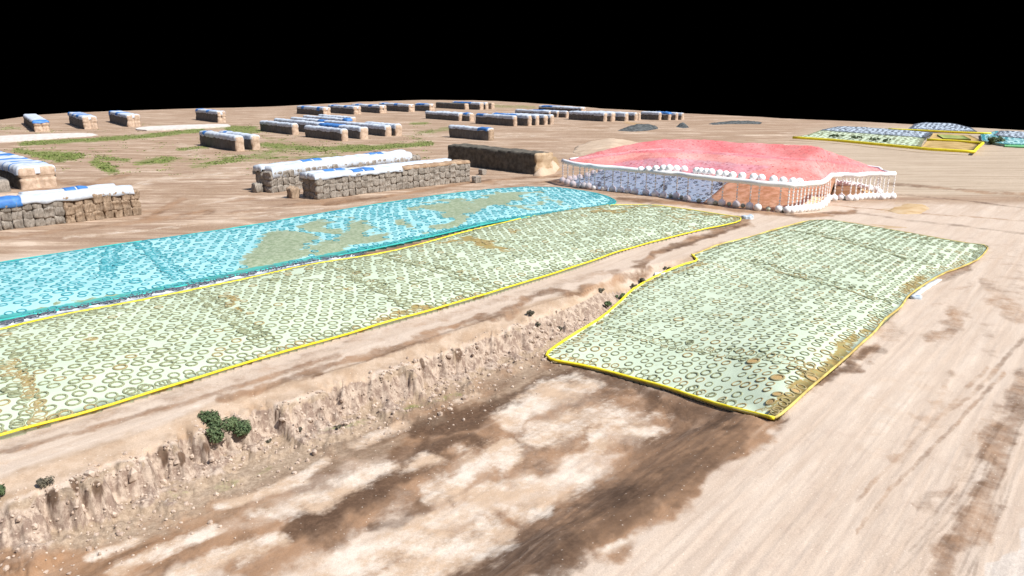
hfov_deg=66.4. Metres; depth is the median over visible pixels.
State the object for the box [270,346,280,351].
tyre
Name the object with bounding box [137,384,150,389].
tyre
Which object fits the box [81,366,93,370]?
tyre
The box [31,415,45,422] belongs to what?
tyre
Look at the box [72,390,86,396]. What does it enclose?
tyre
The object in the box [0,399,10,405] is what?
tyre
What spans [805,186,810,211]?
marker post
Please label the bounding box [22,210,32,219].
straw bale
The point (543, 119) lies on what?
bale stack
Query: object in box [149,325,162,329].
tyre
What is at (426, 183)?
straw bale
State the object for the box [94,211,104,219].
straw bale
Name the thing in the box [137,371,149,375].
tyre
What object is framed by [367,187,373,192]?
straw bale
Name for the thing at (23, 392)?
tyre
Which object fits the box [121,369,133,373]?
tyre
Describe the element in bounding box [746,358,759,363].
tyre
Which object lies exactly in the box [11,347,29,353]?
tyre
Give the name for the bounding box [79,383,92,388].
tyre
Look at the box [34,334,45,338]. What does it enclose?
tyre
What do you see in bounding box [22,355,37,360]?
tyre
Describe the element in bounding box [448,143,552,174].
stack of straw bales
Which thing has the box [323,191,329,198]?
straw bale
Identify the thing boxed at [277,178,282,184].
straw bale
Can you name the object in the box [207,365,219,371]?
tyre
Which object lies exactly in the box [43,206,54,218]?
straw bale
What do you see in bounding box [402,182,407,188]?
straw bale
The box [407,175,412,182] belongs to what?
straw bale
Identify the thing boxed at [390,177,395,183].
straw bale
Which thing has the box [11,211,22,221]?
straw bale
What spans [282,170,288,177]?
straw bale
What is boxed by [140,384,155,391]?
tyre
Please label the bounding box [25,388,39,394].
tyre
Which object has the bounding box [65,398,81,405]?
tyre
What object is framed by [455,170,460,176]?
straw bale
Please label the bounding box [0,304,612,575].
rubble
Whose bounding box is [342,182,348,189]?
straw bale
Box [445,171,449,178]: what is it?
straw bale
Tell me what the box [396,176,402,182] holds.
straw bale
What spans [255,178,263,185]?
straw bale
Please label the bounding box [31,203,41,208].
straw bale
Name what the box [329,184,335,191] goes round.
straw bale
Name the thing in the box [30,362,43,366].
tyre
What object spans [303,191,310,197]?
straw bale
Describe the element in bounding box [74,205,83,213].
straw bale
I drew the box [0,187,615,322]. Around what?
silage clamp
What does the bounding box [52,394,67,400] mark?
tyre
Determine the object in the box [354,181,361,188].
straw bale
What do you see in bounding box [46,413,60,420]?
tyre
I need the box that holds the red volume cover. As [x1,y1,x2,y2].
[561,139,896,187]
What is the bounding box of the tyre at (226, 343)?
[216,342,227,345]
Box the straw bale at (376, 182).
[373,179,378,186]
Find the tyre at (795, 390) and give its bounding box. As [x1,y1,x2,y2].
[790,387,801,393]
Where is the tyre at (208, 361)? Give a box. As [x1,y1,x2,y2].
[207,358,219,363]
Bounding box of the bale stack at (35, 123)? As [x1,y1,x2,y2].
[23,114,49,131]
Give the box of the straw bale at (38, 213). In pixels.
[31,207,44,218]
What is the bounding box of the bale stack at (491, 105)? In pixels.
[488,103,494,108]
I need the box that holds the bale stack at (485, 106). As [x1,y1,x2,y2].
[482,102,487,109]
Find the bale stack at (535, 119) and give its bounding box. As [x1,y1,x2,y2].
[505,113,538,124]
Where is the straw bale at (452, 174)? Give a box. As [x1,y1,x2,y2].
[449,170,455,177]
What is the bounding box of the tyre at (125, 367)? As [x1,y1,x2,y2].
[112,364,127,369]
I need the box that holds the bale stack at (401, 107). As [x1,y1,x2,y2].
[379,103,414,111]
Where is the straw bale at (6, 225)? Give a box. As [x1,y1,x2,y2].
[1,221,13,229]
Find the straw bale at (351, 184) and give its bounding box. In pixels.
[348,181,354,188]
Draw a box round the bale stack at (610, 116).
[585,111,614,121]
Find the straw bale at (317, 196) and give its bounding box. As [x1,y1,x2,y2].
[310,192,323,199]
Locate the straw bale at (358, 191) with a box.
[355,188,361,194]
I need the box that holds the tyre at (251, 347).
[241,346,252,350]
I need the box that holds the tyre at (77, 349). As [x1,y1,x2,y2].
[76,346,89,350]
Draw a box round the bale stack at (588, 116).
[569,111,606,121]
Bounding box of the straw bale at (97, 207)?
[93,203,102,210]
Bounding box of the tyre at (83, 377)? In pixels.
[82,375,95,379]
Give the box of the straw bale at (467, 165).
[464,163,469,170]
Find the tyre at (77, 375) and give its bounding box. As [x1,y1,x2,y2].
[75,372,88,376]
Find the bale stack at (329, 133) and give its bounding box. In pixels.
[304,125,347,140]
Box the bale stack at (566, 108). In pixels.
[551,106,585,111]
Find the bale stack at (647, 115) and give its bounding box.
[641,111,661,119]
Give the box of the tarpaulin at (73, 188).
[18,183,115,193]
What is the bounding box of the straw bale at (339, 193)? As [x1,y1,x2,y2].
[336,190,342,196]
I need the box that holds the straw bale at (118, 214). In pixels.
[114,210,122,217]
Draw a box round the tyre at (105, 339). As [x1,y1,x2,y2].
[99,338,110,342]
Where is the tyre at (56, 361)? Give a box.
[44,360,57,363]
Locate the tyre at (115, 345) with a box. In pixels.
[104,344,119,348]
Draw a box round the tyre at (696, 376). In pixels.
[685,372,698,378]
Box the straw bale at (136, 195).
[130,189,139,199]
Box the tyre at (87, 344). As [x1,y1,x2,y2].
[81,342,93,345]
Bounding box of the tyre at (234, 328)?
[222,326,235,330]
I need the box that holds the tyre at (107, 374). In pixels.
[105,372,118,377]
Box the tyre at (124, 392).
[122,387,136,393]
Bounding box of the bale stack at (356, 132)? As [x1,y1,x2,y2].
[313,123,367,138]
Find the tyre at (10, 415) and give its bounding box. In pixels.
[0,414,11,420]
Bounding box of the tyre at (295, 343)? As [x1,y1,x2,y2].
[294,340,304,345]
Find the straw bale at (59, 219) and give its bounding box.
[54,216,65,223]
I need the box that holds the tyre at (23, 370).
[22,367,35,371]
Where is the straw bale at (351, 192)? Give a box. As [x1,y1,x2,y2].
[349,188,354,195]
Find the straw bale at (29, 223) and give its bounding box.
[23,218,34,227]
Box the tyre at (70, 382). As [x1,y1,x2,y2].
[68,379,81,383]
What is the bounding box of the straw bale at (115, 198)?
[111,192,120,200]
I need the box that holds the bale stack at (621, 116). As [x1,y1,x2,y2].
[595,111,627,120]
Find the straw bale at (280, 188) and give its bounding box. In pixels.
[277,184,283,191]
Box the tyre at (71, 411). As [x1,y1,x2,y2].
[58,410,73,416]
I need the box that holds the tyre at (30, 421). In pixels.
[28,419,43,426]
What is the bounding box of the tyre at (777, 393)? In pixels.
[772,391,783,395]
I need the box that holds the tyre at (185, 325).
[175,324,187,328]
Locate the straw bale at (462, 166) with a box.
[459,164,464,169]
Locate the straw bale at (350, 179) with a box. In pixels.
[348,175,354,181]
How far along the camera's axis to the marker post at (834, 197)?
127.36 m
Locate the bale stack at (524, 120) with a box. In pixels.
[492,112,531,125]
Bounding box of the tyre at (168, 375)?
[167,372,179,377]
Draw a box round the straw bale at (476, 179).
[472,175,480,182]
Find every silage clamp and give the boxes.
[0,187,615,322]
[0,204,740,439]
[545,220,988,421]
[792,126,991,152]
[908,122,976,133]
[980,131,1023,147]
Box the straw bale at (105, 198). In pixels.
[102,193,111,202]
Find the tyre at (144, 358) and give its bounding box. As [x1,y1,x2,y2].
[133,357,145,360]
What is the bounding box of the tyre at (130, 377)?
[118,375,131,380]
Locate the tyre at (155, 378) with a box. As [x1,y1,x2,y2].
[149,374,161,379]
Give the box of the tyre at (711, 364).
[707,363,717,368]
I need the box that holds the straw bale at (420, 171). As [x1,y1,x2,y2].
[418,167,423,174]
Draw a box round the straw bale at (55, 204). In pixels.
[52,201,62,207]
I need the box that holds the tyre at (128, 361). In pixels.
[117,359,129,363]
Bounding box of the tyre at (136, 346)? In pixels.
[133,343,147,347]
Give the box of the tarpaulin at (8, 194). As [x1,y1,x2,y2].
[0,193,17,196]
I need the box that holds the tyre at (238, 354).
[236,353,247,357]
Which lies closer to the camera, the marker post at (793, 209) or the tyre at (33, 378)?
the tyre at (33, 378)
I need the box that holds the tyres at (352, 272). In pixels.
[0,122,1023,414]
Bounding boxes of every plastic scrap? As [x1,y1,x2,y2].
[741,214,753,218]
[909,294,921,299]
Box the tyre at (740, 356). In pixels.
[732,355,742,359]
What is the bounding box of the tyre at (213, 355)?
[212,352,222,356]
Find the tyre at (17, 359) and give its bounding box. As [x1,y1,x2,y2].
[7,358,19,363]
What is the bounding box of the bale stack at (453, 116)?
[425,111,462,120]
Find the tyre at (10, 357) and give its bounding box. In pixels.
[8,353,23,358]
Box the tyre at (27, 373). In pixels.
[15,372,28,378]
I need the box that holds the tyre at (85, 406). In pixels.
[83,404,96,409]
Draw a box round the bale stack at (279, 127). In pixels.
[260,120,298,134]
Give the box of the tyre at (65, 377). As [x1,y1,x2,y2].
[53,376,66,380]
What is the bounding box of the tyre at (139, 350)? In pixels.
[127,349,140,352]
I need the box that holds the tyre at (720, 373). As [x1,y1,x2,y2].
[711,372,721,377]
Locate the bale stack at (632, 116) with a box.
[604,111,637,120]
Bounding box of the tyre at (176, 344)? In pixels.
[174,342,186,345]
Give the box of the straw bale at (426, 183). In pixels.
[424,180,429,185]
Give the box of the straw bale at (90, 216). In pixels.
[84,212,94,220]
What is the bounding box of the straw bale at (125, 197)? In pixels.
[120,191,130,200]
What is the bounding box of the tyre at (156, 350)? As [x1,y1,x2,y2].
[153,347,170,353]
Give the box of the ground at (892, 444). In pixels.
[0,100,1023,575]
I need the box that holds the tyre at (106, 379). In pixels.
[102,378,114,382]
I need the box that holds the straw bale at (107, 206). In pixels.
[102,201,113,211]
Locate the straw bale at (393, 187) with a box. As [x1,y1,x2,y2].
[391,184,396,189]
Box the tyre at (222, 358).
[221,355,233,360]
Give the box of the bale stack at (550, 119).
[520,113,553,124]
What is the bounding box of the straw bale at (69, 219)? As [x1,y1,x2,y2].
[64,214,75,222]
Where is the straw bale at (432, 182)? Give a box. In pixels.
[429,179,434,185]
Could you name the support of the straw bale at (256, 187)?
on the ground at (892, 444)
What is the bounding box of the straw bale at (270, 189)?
[264,186,277,192]
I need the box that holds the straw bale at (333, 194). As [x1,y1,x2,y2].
[330,190,336,197]
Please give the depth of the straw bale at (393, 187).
138.67 m
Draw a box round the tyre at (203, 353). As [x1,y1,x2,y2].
[197,350,208,354]
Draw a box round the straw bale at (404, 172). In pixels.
[401,168,407,175]
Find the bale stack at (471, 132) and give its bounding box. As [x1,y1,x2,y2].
[448,125,493,140]
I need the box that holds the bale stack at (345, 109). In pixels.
[328,104,360,113]
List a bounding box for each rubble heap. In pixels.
[618,124,657,131]
[676,122,688,127]
[710,120,761,124]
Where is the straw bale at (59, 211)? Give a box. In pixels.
[54,207,64,215]
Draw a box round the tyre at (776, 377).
[770,374,784,380]
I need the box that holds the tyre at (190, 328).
[189,325,201,329]
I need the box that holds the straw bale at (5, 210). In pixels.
[0,205,10,212]
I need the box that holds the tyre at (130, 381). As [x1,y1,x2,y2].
[129,378,143,384]
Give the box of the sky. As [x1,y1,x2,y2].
[0,0,1023,129]
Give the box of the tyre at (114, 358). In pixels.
[102,357,115,360]
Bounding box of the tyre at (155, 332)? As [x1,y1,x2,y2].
[144,330,156,334]
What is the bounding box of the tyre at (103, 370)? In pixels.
[93,369,104,373]
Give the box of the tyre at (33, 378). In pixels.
[21,377,35,384]
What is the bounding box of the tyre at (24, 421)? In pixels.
[9,418,25,425]
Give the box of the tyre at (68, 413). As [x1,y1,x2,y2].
[56,409,69,415]
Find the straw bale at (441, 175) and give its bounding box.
[439,172,444,178]
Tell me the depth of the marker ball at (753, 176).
119.31 m
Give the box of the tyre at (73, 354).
[70,351,83,355]
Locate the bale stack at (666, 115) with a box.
[651,111,671,119]
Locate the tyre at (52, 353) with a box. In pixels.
[39,352,53,355]
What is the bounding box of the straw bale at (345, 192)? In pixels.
[342,189,348,196]
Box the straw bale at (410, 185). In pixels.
[408,182,413,188]
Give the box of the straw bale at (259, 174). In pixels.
[255,170,263,178]
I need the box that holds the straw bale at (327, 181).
[323,179,329,184]
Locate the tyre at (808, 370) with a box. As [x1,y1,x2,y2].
[796,366,810,371]
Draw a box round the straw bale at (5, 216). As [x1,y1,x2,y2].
[0,212,12,221]
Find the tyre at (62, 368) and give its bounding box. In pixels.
[51,367,63,371]
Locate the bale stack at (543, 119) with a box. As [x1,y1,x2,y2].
[514,113,547,124]
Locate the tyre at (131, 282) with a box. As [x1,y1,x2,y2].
[129,280,141,283]
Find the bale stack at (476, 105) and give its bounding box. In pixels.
[452,101,483,109]
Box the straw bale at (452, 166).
[449,163,455,171]
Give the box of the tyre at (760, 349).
[759,347,770,351]
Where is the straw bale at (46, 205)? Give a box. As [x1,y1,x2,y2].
[42,202,52,208]
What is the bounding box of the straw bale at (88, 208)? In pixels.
[83,202,93,212]
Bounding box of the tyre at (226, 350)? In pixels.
[225,348,238,353]
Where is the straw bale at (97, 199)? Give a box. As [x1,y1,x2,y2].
[92,193,102,203]
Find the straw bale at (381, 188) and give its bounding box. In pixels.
[379,185,384,191]
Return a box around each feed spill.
[533,160,559,175]
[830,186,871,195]
[889,203,928,213]
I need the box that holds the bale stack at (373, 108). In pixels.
[351,104,386,112]
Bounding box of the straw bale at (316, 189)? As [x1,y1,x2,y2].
[309,185,322,193]
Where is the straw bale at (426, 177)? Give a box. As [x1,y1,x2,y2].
[424,174,429,180]
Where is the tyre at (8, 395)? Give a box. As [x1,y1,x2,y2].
[7,392,21,397]
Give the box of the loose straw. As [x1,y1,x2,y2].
[402,160,469,169]
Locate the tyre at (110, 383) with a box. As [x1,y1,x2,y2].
[108,381,124,387]
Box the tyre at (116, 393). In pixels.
[105,392,118,397]
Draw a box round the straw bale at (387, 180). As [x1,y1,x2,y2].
[385,178,390,185]
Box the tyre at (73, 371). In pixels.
[62,370,74,375]
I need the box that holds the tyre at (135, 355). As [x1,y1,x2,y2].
[125,354,136,357]
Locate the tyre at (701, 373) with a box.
[700,370,711,375]
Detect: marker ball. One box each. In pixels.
[644,166,651,172]
[652,165,658,169]
[659,165,665,170]
[666,164,672,170]
[673,165,679,170]
[680,166,687,171]
[693,167,698,173]
[697,168,703,174]
[703,168,708,174]
[708,168,714,174]
[715,170,722,175]
[722,171,728,176]
[728,171,736,177]
[738,172,745,178]
[749,173,757,179]
[757,174,765,180]
[769,175,777,180]
[779,177,786,181]
[788,178,796,181]
[797,178,803,183]
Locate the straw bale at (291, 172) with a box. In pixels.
[288,169,294,176]
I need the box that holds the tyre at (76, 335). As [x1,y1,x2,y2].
[74,333,86,337]
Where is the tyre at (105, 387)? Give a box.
[93,386,106,391]
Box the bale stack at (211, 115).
[195,108,225,122]
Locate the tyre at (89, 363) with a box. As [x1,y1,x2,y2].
[88,360,100,364]
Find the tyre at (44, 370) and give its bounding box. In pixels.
[32,369,46,373]
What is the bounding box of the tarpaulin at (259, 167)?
[252,150,405,173]
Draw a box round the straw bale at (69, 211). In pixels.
[63,205,74,215]
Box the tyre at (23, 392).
[22,387,35,393]
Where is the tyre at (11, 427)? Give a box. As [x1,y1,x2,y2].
[9,421,24,428]
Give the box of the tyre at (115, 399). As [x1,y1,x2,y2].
[114,395,126,400]
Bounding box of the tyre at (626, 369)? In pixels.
[621,368,633,374]
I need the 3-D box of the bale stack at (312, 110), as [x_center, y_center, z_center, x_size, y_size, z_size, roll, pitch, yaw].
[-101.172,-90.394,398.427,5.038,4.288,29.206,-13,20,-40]
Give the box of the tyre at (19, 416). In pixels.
[17,414,32,420]
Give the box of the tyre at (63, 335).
[62,333,74,336]
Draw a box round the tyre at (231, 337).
[222,336,232,340]
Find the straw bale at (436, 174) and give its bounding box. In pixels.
[434,172,439,178]
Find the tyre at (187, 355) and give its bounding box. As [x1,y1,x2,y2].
[181,351,193,356]
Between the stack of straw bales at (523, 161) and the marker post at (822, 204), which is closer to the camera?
the marker post at (822, 204)
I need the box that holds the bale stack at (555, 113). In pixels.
[532,109,558,116]
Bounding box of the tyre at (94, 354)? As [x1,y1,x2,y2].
[83,353,95,356]
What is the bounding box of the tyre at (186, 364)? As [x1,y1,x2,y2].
[185,361,197,365]
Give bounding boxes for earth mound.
[573,138,637,155]
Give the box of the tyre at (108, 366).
[102,363,114,367]
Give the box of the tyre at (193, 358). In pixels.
[192,356,203,360]
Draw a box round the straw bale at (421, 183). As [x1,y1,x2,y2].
[419,180,424,186]
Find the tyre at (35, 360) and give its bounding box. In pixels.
[34,356,47,361]
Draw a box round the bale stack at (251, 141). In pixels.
[219,130,259,149]
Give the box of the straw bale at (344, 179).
[341,177,347,182]
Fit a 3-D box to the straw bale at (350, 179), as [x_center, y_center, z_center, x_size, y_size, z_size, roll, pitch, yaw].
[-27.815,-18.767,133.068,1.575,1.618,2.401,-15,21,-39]
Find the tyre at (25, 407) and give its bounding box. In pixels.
[12,404,27,409]
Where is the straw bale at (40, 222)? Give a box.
[34,218,45,226]
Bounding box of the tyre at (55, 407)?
[42,404,56,411]
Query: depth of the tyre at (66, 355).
55.62 m
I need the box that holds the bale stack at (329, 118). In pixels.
[303,115,352,121]
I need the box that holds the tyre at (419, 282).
[409,280,420,284]
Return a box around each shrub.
[0,483,5,498]
[36,475,54,487]
[197,409,236,442]
[230,416,251,437]
[526,310,534,315]
[604,301,611,307]
[829,134,843,136]
[988,136,1005,143]
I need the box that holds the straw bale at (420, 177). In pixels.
[418,174,423,181]
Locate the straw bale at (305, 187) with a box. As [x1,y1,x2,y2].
[302,182,309,191]
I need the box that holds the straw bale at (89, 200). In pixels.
[83,198,92,203]
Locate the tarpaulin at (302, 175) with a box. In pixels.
[299,158,450,180]
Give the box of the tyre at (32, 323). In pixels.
[27,321,40,324]
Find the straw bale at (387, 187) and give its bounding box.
[385,184,390,190]
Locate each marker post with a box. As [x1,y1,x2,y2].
[559,163,565,182]
[564,165,570,184]
[570,166,575,186]
[576,167,581,187]
[581,167,585,187]
[585,168,591,187]
[591,169,597,189]
[601,170,607,190]
[609,170,615,191]
[617,171,623,191]
[624,172,630,192]
[631,172,638,194]
[642,173,648,194]
[651,174,658,196]
[660,175,666,197]
[673,176,679,198]
[683,178,690,201]
[707,181,714,204]
[718,182,725,205]
[732,183,739,207]
[745,185,753,208]
[754,186,761,210]
[775,187,782,211]
[783,188,790,212]
[790,188,795,212]
[794,187,798,212]
[798,187,803,212]
[801,187,806,211]
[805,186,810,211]
[809,186,814,211]
[813,186,817,210]
[816,185,821,209]
[819,184,824,208]
[822,183,827,206]
[822,183,829,203]
[825,180,831,200]
[832,178,837,200]
[838,177,844,199]
[846,178,852,200]
[853,178,858,200]
[857,177,863,199]
[862,177,867,198]
[866,177,871,198]
[871,177,875,198]
[875,177,879,198]
[879,177,885,199]
[884,176,889,198]
[890,176,896,198]
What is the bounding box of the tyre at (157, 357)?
[151,354,163,357]
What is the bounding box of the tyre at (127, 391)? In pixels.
[126,389,139,395]
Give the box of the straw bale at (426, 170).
[424,167,429,173]
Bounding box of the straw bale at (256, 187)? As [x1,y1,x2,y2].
[251,182,263,192]
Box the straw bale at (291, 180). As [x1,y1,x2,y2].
[288,177,294,183]
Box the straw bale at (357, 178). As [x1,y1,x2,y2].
[354,173,360,181]
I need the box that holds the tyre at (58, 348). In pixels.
[46,347,59,350]
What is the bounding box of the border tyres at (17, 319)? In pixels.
[0,251,366,324]
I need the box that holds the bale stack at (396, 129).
[365,121,401,135]
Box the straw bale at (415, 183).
[412,181,418,187]
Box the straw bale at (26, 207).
[21,203,31,210]
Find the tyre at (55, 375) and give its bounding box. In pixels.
[44,374,56,378]
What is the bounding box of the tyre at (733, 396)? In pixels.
[732,391,742,397]
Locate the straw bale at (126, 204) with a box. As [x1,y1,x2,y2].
[121,200,131,209]
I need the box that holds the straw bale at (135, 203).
[130,199,140,206]
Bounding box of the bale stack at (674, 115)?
[663,111,677,119]
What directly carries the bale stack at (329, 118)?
on the ground at (892, 444)
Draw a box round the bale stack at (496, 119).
[475,113,516,125]
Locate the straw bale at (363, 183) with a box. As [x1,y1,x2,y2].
[360,180,366,187]
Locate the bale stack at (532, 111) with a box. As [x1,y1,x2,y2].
[515,109,550,113]
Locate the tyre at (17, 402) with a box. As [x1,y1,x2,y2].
[16,398,30,403]
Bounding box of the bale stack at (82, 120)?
[68,112,97,128]
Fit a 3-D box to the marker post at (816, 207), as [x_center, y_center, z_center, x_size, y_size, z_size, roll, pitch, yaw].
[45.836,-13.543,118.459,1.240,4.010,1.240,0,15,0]
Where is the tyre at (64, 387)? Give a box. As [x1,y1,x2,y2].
[62,384,77,390]
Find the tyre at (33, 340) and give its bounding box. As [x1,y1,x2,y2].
[27,340,40,343]
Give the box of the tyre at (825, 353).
[820,349,831,354]
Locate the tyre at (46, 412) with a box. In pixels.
[33,411,47,417]
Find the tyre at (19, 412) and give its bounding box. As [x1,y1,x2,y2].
[18,409,33,415]
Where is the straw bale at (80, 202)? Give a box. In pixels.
[73,200,82,205]
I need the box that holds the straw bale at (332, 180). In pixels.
[330,178,335,183]
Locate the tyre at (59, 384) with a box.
[46,383,60,388]
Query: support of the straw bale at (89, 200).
on the straw bale at (88, 208)
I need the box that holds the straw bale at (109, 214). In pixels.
[104,210,113,218]
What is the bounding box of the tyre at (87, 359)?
[75,358,88,361]
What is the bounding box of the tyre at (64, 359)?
[61,356,75,360]
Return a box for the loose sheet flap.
[911,279,941,295]
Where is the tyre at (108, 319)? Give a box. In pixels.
[102,318,115,321]
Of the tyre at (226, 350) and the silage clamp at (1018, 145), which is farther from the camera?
the silage clamp at (1018, 145)
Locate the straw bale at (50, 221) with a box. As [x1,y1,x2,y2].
[44,217,55,225]
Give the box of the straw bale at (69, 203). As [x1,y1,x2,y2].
[63,197,73,206]
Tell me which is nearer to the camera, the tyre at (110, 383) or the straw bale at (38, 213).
the tyre at (110, 383)
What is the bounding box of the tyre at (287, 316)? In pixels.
[281,315,293,319]
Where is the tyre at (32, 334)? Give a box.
[21,333,33,336]
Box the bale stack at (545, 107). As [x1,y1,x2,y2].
[538,105,554,109]
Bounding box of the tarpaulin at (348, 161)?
[264,152,412,178]
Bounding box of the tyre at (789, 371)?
[778,369,790,373]
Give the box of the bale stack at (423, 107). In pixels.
[415,103,434,110]
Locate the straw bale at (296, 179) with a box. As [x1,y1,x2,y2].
[294,176,300,182]
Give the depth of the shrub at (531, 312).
67.91 m
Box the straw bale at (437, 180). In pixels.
[434,177,440,185]
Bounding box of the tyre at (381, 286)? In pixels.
[376,282,387,287]
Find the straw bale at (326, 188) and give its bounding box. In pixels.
[323,184,329,192]
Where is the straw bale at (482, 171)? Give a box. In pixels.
[478,169,486,174]
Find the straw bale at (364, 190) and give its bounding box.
[361,187,366,193]
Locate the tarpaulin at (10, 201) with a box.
[0,195,22,207]
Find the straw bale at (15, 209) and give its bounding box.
[11,203,21,211]
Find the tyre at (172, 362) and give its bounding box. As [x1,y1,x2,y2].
[159,361,174,366]
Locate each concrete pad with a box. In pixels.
[0,133,96,142]
[135,124,230,130]
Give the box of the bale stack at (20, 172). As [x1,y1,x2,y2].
[0,151,56,189]
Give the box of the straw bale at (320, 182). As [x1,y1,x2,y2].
[309,178,323,185]
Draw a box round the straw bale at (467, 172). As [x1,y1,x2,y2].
[465,169,469,176]
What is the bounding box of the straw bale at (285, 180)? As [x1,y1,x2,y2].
[283,177,288,184]
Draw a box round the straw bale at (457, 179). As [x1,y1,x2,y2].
[455,176,460,182]
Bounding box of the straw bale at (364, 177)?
[361,175,366,180]
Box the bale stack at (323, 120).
[290,117,358,124]
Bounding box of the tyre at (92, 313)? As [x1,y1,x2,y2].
[85,312,97,315]
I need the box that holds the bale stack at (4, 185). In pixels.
[0,177,10,192]
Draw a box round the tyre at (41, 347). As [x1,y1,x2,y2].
[34,345,46,348]
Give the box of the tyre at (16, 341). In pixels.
[15,338,29,342]
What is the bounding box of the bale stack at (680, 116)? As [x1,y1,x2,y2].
[677,112,683,119]
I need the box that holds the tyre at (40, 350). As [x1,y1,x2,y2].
[27,349,42,353]
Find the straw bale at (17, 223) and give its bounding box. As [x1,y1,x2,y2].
[12,219,24,228]
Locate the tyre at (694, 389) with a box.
[688,385,699,390]
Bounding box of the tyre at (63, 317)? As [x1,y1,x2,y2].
[55,316,71,319]
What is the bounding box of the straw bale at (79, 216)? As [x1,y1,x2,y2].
[75,212,85,221]
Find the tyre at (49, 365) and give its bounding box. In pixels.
[38,364,52,368]
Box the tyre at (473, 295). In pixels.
[462,293,474,297]
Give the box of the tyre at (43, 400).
[29,399,44,407]
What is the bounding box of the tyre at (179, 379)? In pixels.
[166,377,180,383]
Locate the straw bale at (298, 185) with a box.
[294,182,300,188]
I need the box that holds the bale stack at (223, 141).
[199,130,244,150]
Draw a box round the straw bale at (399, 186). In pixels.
[396,183,402,189]
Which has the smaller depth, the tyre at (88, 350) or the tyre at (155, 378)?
the tyre at (155, 378)
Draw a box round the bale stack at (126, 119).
[108,110,140,126]
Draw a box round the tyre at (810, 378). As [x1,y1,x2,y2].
[805,373,818,381]
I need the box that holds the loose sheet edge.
[0,254,360,327]
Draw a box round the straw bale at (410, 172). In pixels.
[407,168,412,175]
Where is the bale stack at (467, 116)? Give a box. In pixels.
[439,111,473,120]
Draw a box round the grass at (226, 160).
[0,123,433,174]
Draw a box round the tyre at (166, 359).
[164,355,179,360]
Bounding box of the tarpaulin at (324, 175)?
[307,165,402,179]
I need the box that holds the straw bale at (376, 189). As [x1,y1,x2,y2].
[373,186,378,191]
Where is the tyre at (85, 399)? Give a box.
[83,397,97,403]
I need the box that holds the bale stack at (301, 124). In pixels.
[274,118,323,131]
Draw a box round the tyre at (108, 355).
[96,354,109,357]
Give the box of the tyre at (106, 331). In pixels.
[104,328,117,332]
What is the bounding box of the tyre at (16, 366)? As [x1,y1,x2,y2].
[15,362,27,367]
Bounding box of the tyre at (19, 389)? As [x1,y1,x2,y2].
[0,385,22,391]
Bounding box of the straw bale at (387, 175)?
[384,171,390,177]
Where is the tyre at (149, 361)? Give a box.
[147,358,159,362]
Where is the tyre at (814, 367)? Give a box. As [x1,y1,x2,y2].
[803,363,815,369]
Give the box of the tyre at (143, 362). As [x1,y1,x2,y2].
[131,361,144,365]
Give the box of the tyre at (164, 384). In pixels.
[159,379,170,385]
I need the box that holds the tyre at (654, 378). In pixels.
[647,374,657,380]
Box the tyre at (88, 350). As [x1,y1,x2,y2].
[86,347,100,351]
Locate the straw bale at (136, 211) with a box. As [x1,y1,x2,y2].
[132,207,141,215]
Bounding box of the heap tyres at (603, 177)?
[571,170,726,200]
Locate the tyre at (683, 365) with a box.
[682,362,692,366]
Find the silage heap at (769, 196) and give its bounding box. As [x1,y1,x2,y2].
[575,170,834,210]
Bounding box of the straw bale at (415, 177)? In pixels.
[413,174,418,180]
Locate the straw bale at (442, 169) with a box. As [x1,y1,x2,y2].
[439,166,444,172]
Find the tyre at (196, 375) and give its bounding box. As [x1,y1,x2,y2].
[185,372,197,378]
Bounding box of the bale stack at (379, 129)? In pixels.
[353,123,390,136]
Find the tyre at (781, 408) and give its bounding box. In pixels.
[771,406,782,411]
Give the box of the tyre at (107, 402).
[95,400,108,406]
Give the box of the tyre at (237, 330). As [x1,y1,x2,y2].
[236,329,248,332]
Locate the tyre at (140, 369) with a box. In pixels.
[139,366,152,370]
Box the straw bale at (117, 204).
[111,200,122,210]
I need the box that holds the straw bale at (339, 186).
[335,183,341,190]
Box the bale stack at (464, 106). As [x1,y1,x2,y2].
[436,102,468,109]
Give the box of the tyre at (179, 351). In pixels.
[169,350,180,354]
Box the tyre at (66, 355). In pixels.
[55,354,68,358]
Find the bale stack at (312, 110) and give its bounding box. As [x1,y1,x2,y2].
[296,105,330,114]
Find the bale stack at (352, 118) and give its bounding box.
[318,114,355,121]
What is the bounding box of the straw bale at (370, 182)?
[366,178,373,187]
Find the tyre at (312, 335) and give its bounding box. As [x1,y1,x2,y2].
[311,332,322,336]
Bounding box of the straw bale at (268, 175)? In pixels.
[263,171,276,179]
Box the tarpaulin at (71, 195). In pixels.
[17,185,134,204]
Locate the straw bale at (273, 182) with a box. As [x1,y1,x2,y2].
[263,179,276,186]
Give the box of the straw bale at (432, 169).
[429,167,434,172]
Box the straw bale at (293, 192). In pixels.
[286,185,299,198]
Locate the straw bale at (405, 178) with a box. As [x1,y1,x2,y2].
[402,175,407,181]
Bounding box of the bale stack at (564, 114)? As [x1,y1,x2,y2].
[557,110,568,117]
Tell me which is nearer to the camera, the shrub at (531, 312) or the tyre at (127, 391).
the tyre at (127, 391)
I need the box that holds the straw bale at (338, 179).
[335,177,341,182]
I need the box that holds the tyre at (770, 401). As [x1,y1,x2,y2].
[765,398,775,404]
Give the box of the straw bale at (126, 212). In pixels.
[123,207,132,216]
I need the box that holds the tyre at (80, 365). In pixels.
[68,363,81,367]
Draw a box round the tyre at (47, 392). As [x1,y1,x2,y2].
[34,391,48,397]
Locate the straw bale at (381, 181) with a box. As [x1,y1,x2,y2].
[379,178,384,185]
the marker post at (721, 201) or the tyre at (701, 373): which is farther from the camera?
the marker post at (721, 201)
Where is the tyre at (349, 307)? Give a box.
[344,304,355,308]

